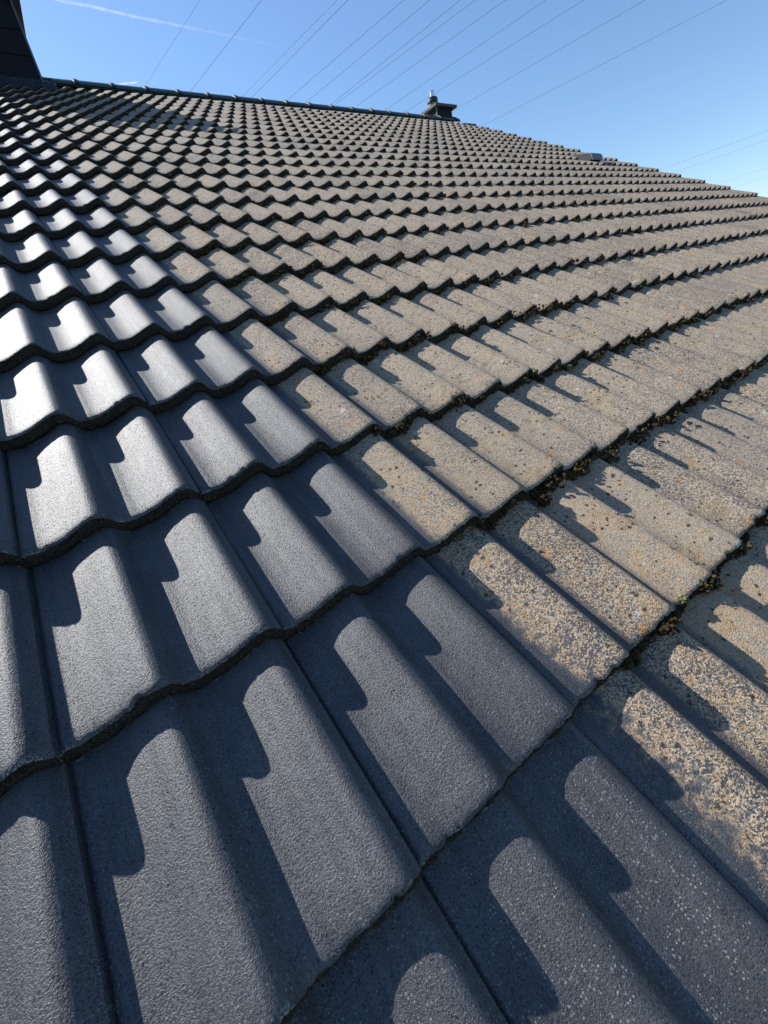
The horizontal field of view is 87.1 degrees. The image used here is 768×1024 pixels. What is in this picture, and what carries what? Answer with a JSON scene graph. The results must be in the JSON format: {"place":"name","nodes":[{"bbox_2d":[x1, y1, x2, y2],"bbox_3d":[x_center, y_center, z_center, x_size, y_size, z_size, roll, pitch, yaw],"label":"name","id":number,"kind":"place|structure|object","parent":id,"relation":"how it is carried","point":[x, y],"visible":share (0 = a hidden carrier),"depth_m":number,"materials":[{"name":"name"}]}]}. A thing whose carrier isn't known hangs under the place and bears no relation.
{"place":"outdoors","nodes":[
{"label":"outdoors","id":0,"kind":"place"},
{"bbox_2d":[190,1,260,91],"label":"power line","id":1,"kind":"object","parent":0,"point":[225,46],"visible":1,"depth_m":30.55,"materials":[{"name":"grey metal"}]},
{"bbox_2d":[253,0,347,95],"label":"power line","id":2,"kind":"object","parent":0,"point":[284,64],"visible":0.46,"depth_m":34.15,"materials":[{"name":"grey metal"}]},
{"bbox_2d":[291,1,401,96],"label":"power line","id":3,"kind":"object","parent":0,"point":[348,47],"visible":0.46,"depth_m":33.47,"materials":[{"name":"grey metal"}]},
{"bbox_2d":[308,0,429,100],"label":"power line","id":4,"kind":"object","parent":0,"point":[372,47],"visible":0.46,"depth_m":34.07,"materials":[{"name":"grey metal"}]},
{"bbox_2d":[20,0,767,196],"label":"sky","id":5,"kind":"structure","parent":0,"point":[698,87],"materials":[{"name":"blue"}]},
{"bbox_2d":[332,0,459,103],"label":"power line","id":6,"kind":"object","parent":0,"point":[400,48],"visible":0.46,"depth_m":34.78,"materials":[{"name":"grey metal"}]},
{"bbox_2d":[336,1,473,103],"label":"power line","id":7,"kind":"object","parent":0,"point":[407,50],"visible":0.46,"depth_m":35.37,"materials":[{"name":"grey metal"}]},
{"bbox_2d":[354,1,503,107],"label":"power line","id":8,"kind":"object","parent":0,"point":[433,51],"visible":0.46,"depth_m":35.94,"materials":[{"name":"grey metal"}]},
{"bbox_2d":[385,1,543,109],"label":"power line","id":9,"kind":"object","parent":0,"point":[470,51],"visible":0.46,"depth_m":37.17,"materials":[{"name":"grey metal"}]},
{"bbox_2d":[407,1,581,110],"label":"power line","id":10,"kind":"object","parent":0,"point":[498,53],"visible":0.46,"depth_m":38.07,"materials":[{"name":"grey metal"}]},
{"bbox_2d":[453,0,644,110],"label":"power line","id":11,"kind":"object","parent":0,"point":[557,50],"visible":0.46,"depth_m":39.53,"materials":[{"name":"grey metal"}]},
{"bbox_2d":[498,2,722,117],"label":"power line","id":12,"kind":"object","parent":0,"point":[617,56],"visible":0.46,"depth_m":43.22,"materials":[{"name":"grey metal"}]},
{"label":"ground","id":13,"kind":"structure","parent":0,"visible":0},
{"bbox_2d":[0,77,767,1023],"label":"tiled roof","id":14,"kind":"structure","parent":13,"relation":"on","point":[312,711],"depth_m":0.72,"materials":[{"name":"tile"}]},
{"bbox_2d":[0,0,56,92],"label":"chimney","id":15,"kind":"object","parent":14,"relation":"on","point":[19,68],"visible":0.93,"depth_m":4.38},
{"bbox_2d":[18,90,767,694],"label":"moss","id":16,"kind":"object","parent":14,"relation":"on","point":[706,588],"visible":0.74,"depth_m":1.56,"materials":[{"name":"brown plant"}]},
{"bbox_2d":[421,90,456,121],"bbox_3d":[1.071,-7.899,8.194,0.570,0.922,0.620,-25,29,-28],"label":"chimney","id":17,"kind":"object","parent":14,"relation":"on","point":[435,108],"visible":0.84,"depth_m":7.93,"materials":[{"name":"concrete"}]},
{"bbox_2d":[453,533,464,541],"bbox_3d":[0.150,0.050,0.824,0.027,0.025,0.026,-8,26,6],"label":"moss clump","id":18,"kind":"object","parent":14,"relation":"on","point":[459,537],"visible":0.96,"depth_m":0.81,"materials":[{"name":"green plant"}]},
{"bbox_2d":[536,494,552,507],"bbox_3d":[0.365,-0.026,0.919,0.039,0.032,0.030,-25,56,-28],"label":"moss clump","id":19,"kind":"object","parent":14,"relation":"on","point":[542,500],"visible":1,"depth_m":0.91,"materials":[{"name":"plant"}]},
{"bbox_2d":[566,364,572,370],"bbox_3d":[0.625,-0.487,1.361,0.030,0.021,0.020,-25,56,-28],"label":"moss clump","id":20,"kind":"object","parent":14,"relation":"on","point":[569,367],"visible":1,"depth_m":1.35,"materials":[{"name":"green plant"}]},
{"bbox_2d":[677,594,689,605],"bbox_3d":[0.567,0.167,0.769,0.028,0.024,0.023,-25,56,-28],"label":"moss clump","id":21,"kind":"object","parent":14,"relation":"on","point":[683,599],"visible":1,"depth_m":0.76,"materials":[{"name":"green plant"}]}
]}

